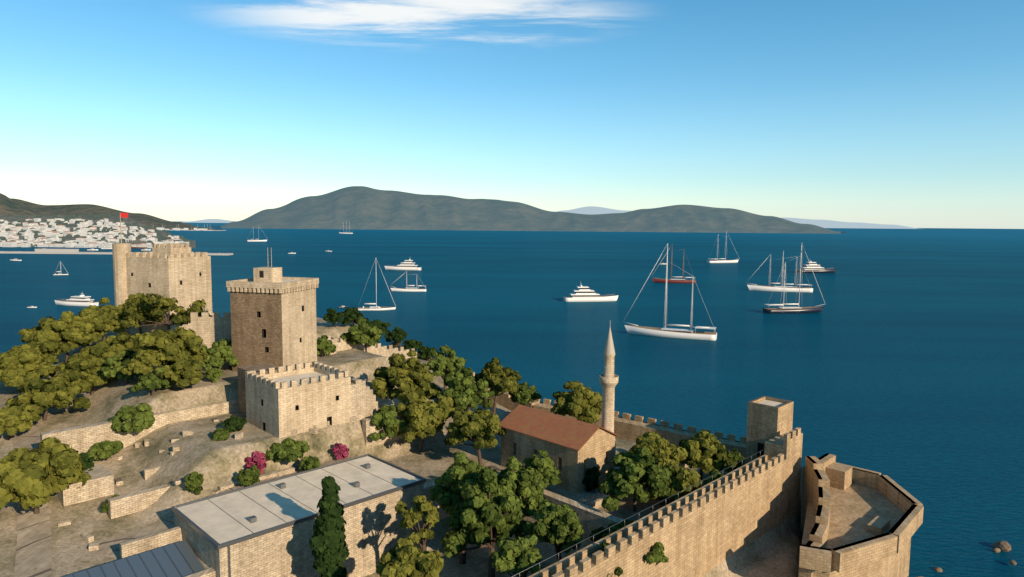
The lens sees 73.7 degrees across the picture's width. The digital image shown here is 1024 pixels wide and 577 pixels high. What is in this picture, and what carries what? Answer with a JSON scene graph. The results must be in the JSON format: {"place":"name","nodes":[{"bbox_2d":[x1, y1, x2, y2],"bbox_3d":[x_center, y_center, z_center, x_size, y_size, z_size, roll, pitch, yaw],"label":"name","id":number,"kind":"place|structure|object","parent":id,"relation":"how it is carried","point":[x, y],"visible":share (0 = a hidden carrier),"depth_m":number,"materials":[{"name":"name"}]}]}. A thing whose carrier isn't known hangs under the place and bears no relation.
{"place":"outdoors","nodes":[
{"label":"outdoors","id":0,"kind":"place"},
{"bbox_2d":[0,193,43,214],"bbox_3d":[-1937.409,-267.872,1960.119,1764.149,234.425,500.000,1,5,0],"label":"hill","id":1,"kind":"structure","parent":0,"point":[8,205],"depth_m":1936.36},
{"bbox_2d":[0,215,195,247],"bbox_3d":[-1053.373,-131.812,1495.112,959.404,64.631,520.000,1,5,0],"label":"town hillside terrain","id":2,"kind":"structure","parent":0,"point":[13,218],"depth_m":1671.00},
{"bbox_2d":[0,218,188,247],"bbox_3d":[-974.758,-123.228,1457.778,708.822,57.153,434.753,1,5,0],"label":"town houses","id":3,"kind":"structure","parent":2,"relation":"on","point":[28,233],"depth_m":1433.31,"materials":[{"name":"grey"}]},
{"bbox_2d":[0,213,192,246],"bbox_3d":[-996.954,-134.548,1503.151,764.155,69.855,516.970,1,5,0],"label":"town trees","id":4,"kind":"object","parent":2,"relation":"on","point":[107,215],"visible":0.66,"depth_m":1572.39,"materials":[{"name":"green plant"}]},
{"bbox_2d":[10,198,220,229],"bbox_3d":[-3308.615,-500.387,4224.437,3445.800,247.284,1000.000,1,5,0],"label":"headland","id":5,"kind":"structure","parent":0,"point":[92,209],"depth_m":4132.52,"materials":[{"name":"plant"}]},
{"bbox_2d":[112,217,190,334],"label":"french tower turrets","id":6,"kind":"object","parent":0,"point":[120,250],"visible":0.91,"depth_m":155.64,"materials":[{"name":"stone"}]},
{"bbox_2d":[0,317,802,576],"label":"rocky ground","id":7,"kind":"structure","parent":0,"point":[774,551],"depth_m":101.53,"materials":[{"name":"stone"}]},
{"bbox_2d":[0,404,40,439],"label":"pine tree","id":8,"kind":"object","parent":7,"relation":"on","point":[13,420],"visible":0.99,"depth_m":106.89,"materials":[{"name":"green plant"}]},
{"bbox_2d":[0,344,58,392],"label":"pine tree","id":9,"kind":"object","parent":7,"relation":"on","point":[18,364],"visible":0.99,"depth_m":124.54,"materials":[{"name":"green plant"}]},
{"bbox_2d":[0,437,91,513],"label":"pine tree","id":10,"kind":"object","parent":7,"relation":"on","point":[34,478],"visible":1,"depth_m":86.66,"materials":[{"name":"green plant"}]},
{"bbox_2d":[5,372,92,420],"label":"pine tree","id":11,"kind":"object","parent":7,"relation":"on","point":[40,395],"visible":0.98,"depth_m":112.53,"materials":[{"name":"green plant"}]},
{"bbox_2d":[18,310,106,362],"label":"pine tree","id":12,"kind":"object","parent":7,"relation":"on","point":[51,336],"visible":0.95,"depth_m":133.12,"materials":[{"name":"green plant"}]},
{"bbox_2d":[79,452,94,470],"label":"shrub","id":13,"kind":"object","parent":7,"relation":"on","point":[87,461],"visible":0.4,"depth_m":96.99,"materials":[{"name":"green plant"}]},
{"bbox_2d":[56,343,123,394],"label":"pine tree","id":14,"kind":"object","parent":7,"relation":"on","point":[86,364],"visible":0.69,"depth_m":119.61,"materials":[{"name":"green plant"}]},
{"bbox_2d":[68,297,133,339],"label":"pine tree","id":15,"kind":"object","parent":7,"relation":"on","point":[110,317],"visible":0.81,"depth_m":141.56,"materials":[{"name":"green plant"}]},
{"bbox_2d":[88,440,123,460],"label":"bush","id":16,"kind":"object","parent":7,"relation":"on","point":[105,449],"visible":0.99,"depth_m":101.48,"materials":[{"name":"green plant"}]},
{"bbox_2d":[96,331,142,359],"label":"pine tree","id":17,"kind":"object","parent":7,"relation":"on","point":[121,342],"visible":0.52,"depth_m":127.60,"materials":[{"name":"green plant"}]},
{"bbox_2d":[100,351,142,383],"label":"broadleaf tree","id":18,"kind":"object","parent":7,"relation":"on","point":[113,366],"visible":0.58,"depth_m":117.81,"materials":[{"name":"green plant"}]},
{"bbox_2d":[109,402,154,432],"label":"bush","id":19,"kind":"object","parent":7,"relation":"on","point":[141,416],"visible":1,"depth_m":105.13,"materials":[{"name":"green plant"}]},
{"bbox_2d":[117,293,155,333],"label":"pine tree","id":20,"kind":"object","parent":7,"relation":"on","point":[135,298],"visible":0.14,"depth_m":149.97,"materials":[{"name":"green plant"}]},
{"bbox_2d":[131,368,172,395],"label":"broadleaf tree","id":21,"kind":"object","parent":7,"relation":"on","point":[150,381],"visible":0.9,"depth_m":110.88,"materials":[{"name":"green plant"}]},
{"bbox_2d":[120,327,207,374],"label":"pine tree","id":22,"kind":"object","parent":7,"relation":"on","point":[164,348],"visible":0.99,"depth_m":115.74,"materials":[{"name":"green plant"}]},
{"bbox_2d":[120,293,212,330],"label":"pine tree","id":23,"kind":"object","parent":7,"relation":"on","point":[156,306],"visible":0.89,"depth_m":140.55,"materials":[{"name":"green plant"}]},
{"bbox_2d":[126,259,212,334],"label":"castle tower","id":24,"kind":"structure","parent":7,"relation":"on","point":[186,283],"depth_m":155.68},
{"bbox_2d":[126,251,210,261],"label":"battlements","id":25,"kind":"object","parent":24,"relation":"on","point":[142,256],"visible":0.81,"depth_m":155.20,"materials":[{"name":"stone"}]},
{"bbox_2d":[155,359,203,389],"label":"pine tree","id":26,"kind":"object","parent":7,"relation":"on","point":[181,373],"visible":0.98,"depth_m":112.16,"materials":[{"name":"green plant"}]},
{"bbox_2d":[184,471,203,494],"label":"shrub","id":27,"kind":"object","parent":7,"relation":"on","point":[193,483],"visible":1,"depth_m":92.40,"materials":[{"name":"green plant"}]},
{"bbox_2d":[200,344,217,368],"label":"broadleaf tree","id":28,"kind":"object","parent":7,"relation":"on","point":[212,350],"visible":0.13,"depth_m":126.42,"materials":[{"name":"green plant"}]},
{"bbox_2d":[190,312,231,364],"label":"castle wall","id":29,"kind":"structure","parent":7,"relation":"on","point":[216,327],"depth_m":134.00,"materials":[{"name":"stone"}]},
{"bbox_2d":[204,356,224,382],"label":"shrub","id":30,"kind":"object","parent":7,"relation":"on","point":[213,375],"visible":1,"depth_m":119.06,"materials":[{"name":"green plant"}]},
{"bbox_2d":[212,428,230,441],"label":"shrub","id":31,"kind":"object","parent":7,"relation":"on","point":[220,434],"visible":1,"depth_m":101.80,"materials":[{"name":"green plant"}]},
{"bbox_2d":[211,339,238,368],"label":"broadleaf tree","id":32,"kind":"object","parent":7,"relation":"on","point":[223,347],"visible":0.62,"depth_m":127.71,"materials":[{"name":"green plant"}]},
{"bbox_2d":[222,415,246,432],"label":"shrub","id":33,"kind":"object","parent":7,"relation":"on","point":[232,423],"visible":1,"depth_m":105.69,"materials":[{"name":"green plant"}]},
{"bbox_2d":[40,399,439,561],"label":"terrace walls","id":34,"kind":"structure","parent":7,"relation":"on","point":[83,438],"depth_m":101.29,"materials":[{"name":"stone"}]},
{"bbox_2d":[235,465,259,485],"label":"shrub","id":35,"kind":"object","parent":7,"relation":"on","point":[248,477],"visible":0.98,"depth_m":94.46,"materials":[{"name":"green plant"}]},
{"bbox_2d":[245,451,266,473],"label":"bougainvillea shrub","id":36,"kind":"object","parent":7,"relation":"on","point":[260,461],"visible":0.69,"depth_m":98.47,"materials":[{"name":"pink plant"}]},
{"bbox_2d":[237,363,276,415],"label":"gate building annex","id":37,"kind":"object","parent":7,"relation":"on","point":[241,370],"visible":0.14,"depth_m":115.90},
{"bbox_2d":[230,287,316,371],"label":"castle tower","id":38,"kind":"structure","parent":7,"relation":"on","point":[277,329],"depth_m":126.76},
{"bbox_2d":[226,277,318,292],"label":"battlements","id":39,"kind":"object","parent":38,"relation":"on","point":[289,284],"visible":0.97,"depth_m":126.01,"materials":[{"name":"stone"}]},
{"bbox_2d":[253,248,281,281],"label":"rooftop turret","id":40,"kind":"object","parent":39,"relation":"on","point":[268,274],"visible":0.94,"depth_m":129.11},
{"bbox_2d":[265,437,309,462],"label":"shrub","id":41,"kind":"object","parent":7,"relation":"on","point":[289,449],"visible":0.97,"depth_m":101.16,"materials":[{"name":"green plant"}]},
{"bbox_2d":[245,382,350,437],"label":"bastion","id":42,"kind":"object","parent":7,"relation":"on","point":[280,416],"depth_m":107.24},
{"bbox_2d":[245,361,350,394],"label":"battlements","id":43,"kind":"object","parent":42,"relation":"on","point":[290,379],"depth_m":110.61,"materials":[{"name":"stone"}]},
{"bbox_2d":[171,454,425,576],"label":"museum hall","id":44,"kind":"structure","parent":7,"relation":"on","point":[263,529],"depth_m":87.72,"materials":[{"name":"stone"}]},
{"bbox_2d":[298,456,320,471],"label":"shrub","id":45,"kind":"object","parent":7,"relation":"on","point":[307,463],"visible":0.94,"depth_m":100.23,"materials":[{"name":"green plant"}]},
{"bbox_2d":[317,335,335,355],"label":"broadleaf tree","id":46,"kind":"object","parent":7,"relation":"on","point":[325,345],"visible":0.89,"depth_m":142.45,"materials":[{"name":"green plant"}]},
{"bbox_2d":[309,476,349,576],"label":"cypress tree","id":47,"kind":"object","parent":7,"relation":"on","point":[330,550],"visible":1,"depth_m":77.54,"materials":[{"name":"green plant"}]},
{"bbox_2d":[323,308,344,326],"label":"dark tree","id":48,"kind":"object","parent":7,"relation":"on","point":[333,316],"visible":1,"depth_m":168.22,"materials":[{"name":"green plant"}]},
{"bbox_2d":[332,443,349,459],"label":"bougainvillea shrub","id":49,"kind":"object","parent":7,"relation":"on","point":[340,450],"visible":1,"depth_m":105.94,"materials":[{"name":"pink plant"}]},
{"bbox_2d":[341,307,368,324],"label":"dark tree","id":50,"kind":"object","parent":7,"relation":"on","point":[352,314],"visible":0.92,"depth_m":169.93,"materials":[{"name":"green plant"}]},
{"bbox_2d":[13,414,708,576],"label":"paved paths","id":51,"kind":"structure","parent":7,"relation":"on","point":[33,547],"depth_m":87.46,"materials":[{"name":"stone"}]},
{"bbox_2d":[64,540,203,576],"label":"roof","id":52,"kind":"structure","parent":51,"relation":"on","point":[123,566],"depth_m":77.72,"materials":[{"name":"grey"}]},
{"bbox_2d":[599,328,617,468],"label":"minaret","id":53,"kind":"object","parent":51,"relation":"on","point":[608,379],"visible":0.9,"depth_m":106.27,"materials":[{"name":"stone"}]},
{"bbox_2d":[340,317,382,351],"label":"broadleaf tree","id":54,"kind":"object","parent":7,"relation":"on","point":[364,333],"visible":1,"depth_m":149.52,"materials":[{"name":"green plant"}]},
{"bbox_2d":[351,378,377,419],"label":"ruined wall","id":55,"kind":"structure","parent":7,"relation":"on","point":[364,403],"depth_m":113.75,"materials":[{"name":"stone"}]},
{"bbox_2d":[56,335,687,576],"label":"ruins and low walls","id":56,"kind":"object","parent":7,"relation":"on","point":[100,484],"visible":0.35,"depth_m":94.35,"materials":[{"name":"stone"}]},
{"bbox_2d":[367,319,390,334],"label":"dark tree","id":57,"kind":"object","parent":7,"relation":"on","point":[379,324],"visible":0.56,"depth_m":172.37,"materials":[{"name":"green plant"}]},
{"bbox_2d":[369,404,407,440],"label":"broadleaf tree","id":58,"kind":"object","parent":7,"relation":"on","point":[384,415],"visible":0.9,"depth_m":112.75,"materials":[{"name":"green plant"}]},
{"bbox_2d":[385,326,407,348],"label":"dark tree","id":59,"kind":"object","parent":7,"relation":"on","point":[397,335],"visible":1,"depth_m":172.05,"materials":[{"name":"green plant"}]},
{"bbox_2d":[371,350,441,402],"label":"pine tree","id":60,"kind":"object","parent":7,"relation":"on","point":[407,376],"visible":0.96,"depth_m":121.40,"materials":[{"name":"green plant"}]},
{"bbox_2d":[375,536,443,576],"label":"pine tree","id":61,"kind":"object","parent":7,"relation":"on","point":[403,557],"visible":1,"depth_m":71.56,"materials":[{"name":"green plant"}]},
{"bbox_2d":[403,339,421,351],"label":"dark tree","id":62,"kind":"object","parent":7,"relation":"on","point":[409,344],"visible":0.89,"depth_m":166.23,"materials":[{"name":"green plant"}]},
{"bbox_2d":[395,495,439,550],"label":"pine tree","id":63,"kind":"object","parent":7,"relation":"on","point":[411,516],"visible":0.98,"depth_m":81.96,"materials":[{"name":"green plant"}]},
{"bbox_2d":[393,388,454,451],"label":"pine tree","id":64,"kind":"object","parent":7,"relation":"on","point":[421,414],"visible":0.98,"depth_m":113.15,"materials":[{"name":"green plant"}]},
{"bbox_2d":[417,346,436,360],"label":"dark tree","id":65,"kind":"object","parent":7,"relation":"on","point":[423,352],"visible":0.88,"depth_m":165.06,"materials":[{"name":"green plant"}]},
{"bbox_2d":[427,345,466,390],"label":"broadleaf tree","id":66,"kind":"object","parent":7,"relation":"on","point":[442,364],"visible":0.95,"depth_m":136.48,"materials":[{"name":"green plant"}]},
{"bbox_2d":[429,451,484,564],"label":"broadleaf tree","id":67,"kind":"object","parent":7,"relation":"on","point":[447,497],"visible":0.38,"depth_m":89.86,"materials":[{"name":"green plant"}]},
{"bbox_2d":[436,366,494,410],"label":"broadleaf tree","id":68,"kind":"object","parent":7,"relation":"on","point":[464,390],"visible":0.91,"depth_m":121.35,"materials":[{"name":"green plant"}]},
{"bbox_2d":[443,398,505,465],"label":"pine tree","id":69,"kind":"object","parent":7,"relation":"on","point":[480,428],"visible":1,"depth_m":108.76,"materials":[{"name":"green plant"}]},
{"bbox_2d":[440,462,529,576],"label":"broadleaf tree","id":70,"kind":"object","parent":7,"relation":"on","point":[488,512],"visible":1,"depth_m":82.26,"materials":[{"name":"green plant"}]},
{"bbox_2d":[474,357,521,413],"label":"pine tree","id":71,"kind":"object","parent":7,"relation":"on","point":[496,376],"visible":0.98,"depth_m":129.57,"materials":[{"name":"green plant"}]},
{"bbox_2d":[490,534,542,576],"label":"broadleaf tree","id":72,"kind":"object","parent":7,"relation":"on","point":[515,556],"visible":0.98,"depth_m":74.59,"materials":[{"name":"green plant"}]},
{"bbox_2d":[497,456,548,537],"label":"broadleaf tree","id":73,"kind":"object","parent":7,"relation":"on","point":[530,488],"visible":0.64,"depth_m":89.82,"materials":[{"name":"green plant"}]},
{"bbox_2d":[508,382,541,405],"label":"broadleaf tree","id":74,"kind":"object","parent":7,"relation":"on","point":[524,395],"visible":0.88,"depth_m":130.10,"materials":[{"name":"green plant"}]},
{"bbox_2d":[517,449,561,486],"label":"broadleaf tree","id":75,"kind":"object","parent":7,"relation":"on","point":[545,470],"visible":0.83,"depth_m":96.61,"materials":[{"name":"green plant"}]},
{"bbox_2d":[523,500,583,560],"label":"broadleaf tree","id":76,"kind":"object","parent":7,"relation":"on","point":[557,526],"visible":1,"depth_m":81.09,"materials":[{"name":"green plant"}]},
{"bbox_2d":[501,428,614,492],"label":"chapel walls","id":77,"kind":"structure","parent":7,"relation":"on","point":[571,465],"depth_m":103.05,"materials":[{"name":"stone"}]},
{"bbox_2d":[499,404,618,450],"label":"chapel roof tiles","id":78,"kind":"object","parent":77,"relation":"on","point":[569,433],"visible":0.93,"depth_m":105.33,"materials":[{"name":"tile"}]},
{"bbox_2d":[583,428,614,446],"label":"chapel gables","id":79,"kind":"object","parent":77,"relation":"on","point":[599,434],"visible":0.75,"depth_m":102.50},
{"bbox_2d":[387,343,745,464],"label":"sea wall","id":80,"kind":"structure","parent":7,"relation":"on","point":[627,427],"depth_m":127.27,"materials":[{"name":"stone"}]},
{"bbox_2d":[550,381,601,423],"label":"pine tree","id":81,"kind":"object","parent":7,"relation":"on","point":[581,402],"visible":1,"depth_m":121.93,"materials":[{"name":"green plant"}]},
{"bbox_2d":[582,466,600,491],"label":"cypress tree","id":82,"kind":"object","parent":7,"relation":"on","point":[592,475],"visible":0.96,"depth_m":100.62,"materials":[{"name":"green plant"}]},
{"bbox_2d":[589,519,633,541],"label":"hedge","id":83,"kind":"object","parent":7,"relation":"on","point":[605,533],"visible":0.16,"depth_m":83.96,"materials":[{"name":"green plant"}]},
{"bbox_2d":[512,451,760,576],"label":"hand rails","id":84,"kind":"object","parent":7,"relation":"on","point":[623,520],"visible":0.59,"depth_m":79.15,"materials":[{"name":"grey metal"}]},
{"bbox_2d":[598,446,676,511],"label":"broadleaf tree","id":85,"kind":"object","parent":7,"relation":"on","point":[636,474],"visible":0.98,"depth_m":91.09,"materials":[{"name":"green plant"}]},
{"bbox_2d":[629,431,687,468],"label":"pine tree","id":86,"kind":"object","parent":7,"relation":"on","point":[656,444],"visible":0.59,"depth_m":100.57,"materials":[{"name":"green plant"}]},
{"bbox_2d":[529,427,802,576],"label":"curtain wall","id":87,"kind":"structure","parent":7,"relation":"on","point":[704,530],"depth_m":87.50,"materials":[{"name":"stone"}]},
{"bbox_2d":[645,542,668,565],"bbox_3d":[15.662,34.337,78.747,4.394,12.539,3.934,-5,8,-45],"label":"bush","id":88,"kind":"object","parent":87,"relation":"attached to","point":[656,554],"visible":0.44,"depth_m":76.93,"materials":[{"name":"green plant"}]},
{"bbox_2d":[648,458,700,501],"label":"pine tree","id":89,"kind":"object","parent":7,"relation":"on","point":[682,478],"visible":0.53,"depth_m":92.25,"materials":[{"name":"green plant"}]},
{"bbox_2d":[679,430,737,479],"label":"pine tree","id":90,"kind":"object","parent":7,"relation":"on","point":[706,451],"visible":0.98,"depth_m":102.96,"materials":[{"name":"green plant"}]},
{"bbox_2d":[726,448,745,469],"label":"tree","id":91,"kind":"object","parent":7,"relation":"on","point":[735,455],"visible":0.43,"depth_m":106.22,"materials":[{"name":"green plant"}]},
{"bbox_2d":[745,396,793,463],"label":"corner tower","id":92,"kind":"structure","parent":7,"relation":"on","point":[768,418],"depth_m":109.89,"materials":[{"name":"stone"}]},
{"bbox_2d":[0,221,1023,576],"bbox_3d":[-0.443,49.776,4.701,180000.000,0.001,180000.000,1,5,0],"label":"sea","id":93,"kind":"structure","parent":0,"point":[898,359],"depth_m":360.04,"materials":[{"name":"liquid"}]},
{"bbox_2d":[55,293,98,305],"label":"motor yacht","id":94,"kind":"object","parent":93,"relation":"on","point":[81,300],"visible":0.88,"depth_m":399.01,"materials":[{"name":"white"}]},
{"bbox_2d":[0,249,232,254],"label":"cruise pier","id":95,"kind":"structure","parent":93,"relation":"on","point":[56,251],"depth_m":1011.40,"materials":[{"name":"grey concrete"}]},
{"bbox_2d":[358,258,395,310],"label":"sailboat","id":96,"kind":"object","parent":93,"relation":"on","point":[373,308],"visible":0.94,"depth_m":391.97,"materials":[{"name":"white"}]},
{"bbox_2d":[385,259,420,269],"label":"motor yacht","id":97,"kind":"object","parent":93,"relation":"on","point":[407,264],"visible":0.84,"depth_m":726.95,"materials":[{"name":"white"}]},
{"bbox_2d":[391,274,425,291],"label":"sailboat","id":98,"kind":"object","parent":93,"relation":"on","point":[407,289],"visible":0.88,"depth_m":500.59,"materials":[{"name":"white"}]},
{"bbox_2d":[206,186,845,233],"bbox_3d":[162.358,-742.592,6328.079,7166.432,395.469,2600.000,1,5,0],"label":"island hills","id":99,"kind":"structure","parent":93,"relation":"on","point":[361,207],"depth_m":5643.53,"materials":[{"name":"plant"}]},
{"bbox_2d":[564,283,618,301],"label":"motor yacht","id":100,"kind":"object","parent":93,"relation":"on","point":[583,294],"visible":0.91,"depth_m":444.25,"materials":[{"name":"white"}]},
{"bbox_2d":[623,243,716,340],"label":"sailing yacht","id":101,"kind":"object","parent":93,"relation":"on","point":[665,332],"visible":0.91,"depth_m":305.38,"materials":[{"name":"white"}]},
{"bbox_2d":[652,248,695,282],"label":"sailing ship","id":102,"kind":"object","parent":93,"relation":"on","point":[672,281],"visible":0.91,"depth_m":595.80,"materials":[{"name":"red"}]},
{"bbox_2d":[747,251,812,291],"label":"sailing ship","id":103,"kind":"object","parent":93,"relation":"on","point":[755,287],"visible":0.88,"depth_m":525.69,"materials":[{"name":"white"}]},
{"bbox_2d":[763,244,824,313],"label":"sailboat","id":104,"kind":"object","parent":93,"relation":"on","point":[786,309],"visible":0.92,"depth_m":395.73,"materials":[{"name":"blue"}]},
{"bbox_2d":[796,261,835,272],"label":"motor yacht","id":105,"kind":"object","parent":93,"relation":"on","point":[814,266],"visible":0.79,"depth_m":739.55,"materials":[{"name":"white"}]},
{"bbox_2d":[798,453,923,576],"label":"bastion","id":106,"kind":"object","parent":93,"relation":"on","point":[857,522],"visible":1,"depth_m":94.74,"materials":[{"name":"stone"}]},
{"bbox_2d":[917,541,1016,576],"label":"shore rocks","id":107,"kind":"object","parent":93,"relation":"on","point":[1003,546],"visible":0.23,"depth_m":105.95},
{"bbox_2d":[0,0,1023,228],"label":"sky","id":108,"kind":"structure","parent":0,"point":[909,113],"materials":[{"name":"blue"}]},
{"bbox_2d":[557,206,629,214],"bbox_3d":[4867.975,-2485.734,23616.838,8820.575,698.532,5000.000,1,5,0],"label":"mountains","id":109,"kind":"structure","parent":0,"point":[590,210],"depth_m":23351.07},
{"bbox_2d":[783,218,917,228],"bbox_3d":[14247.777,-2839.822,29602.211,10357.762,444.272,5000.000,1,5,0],"label":"mountains","id":110,"kind":"structure","parent":0,"point":[829,224],"depth_m":28552.53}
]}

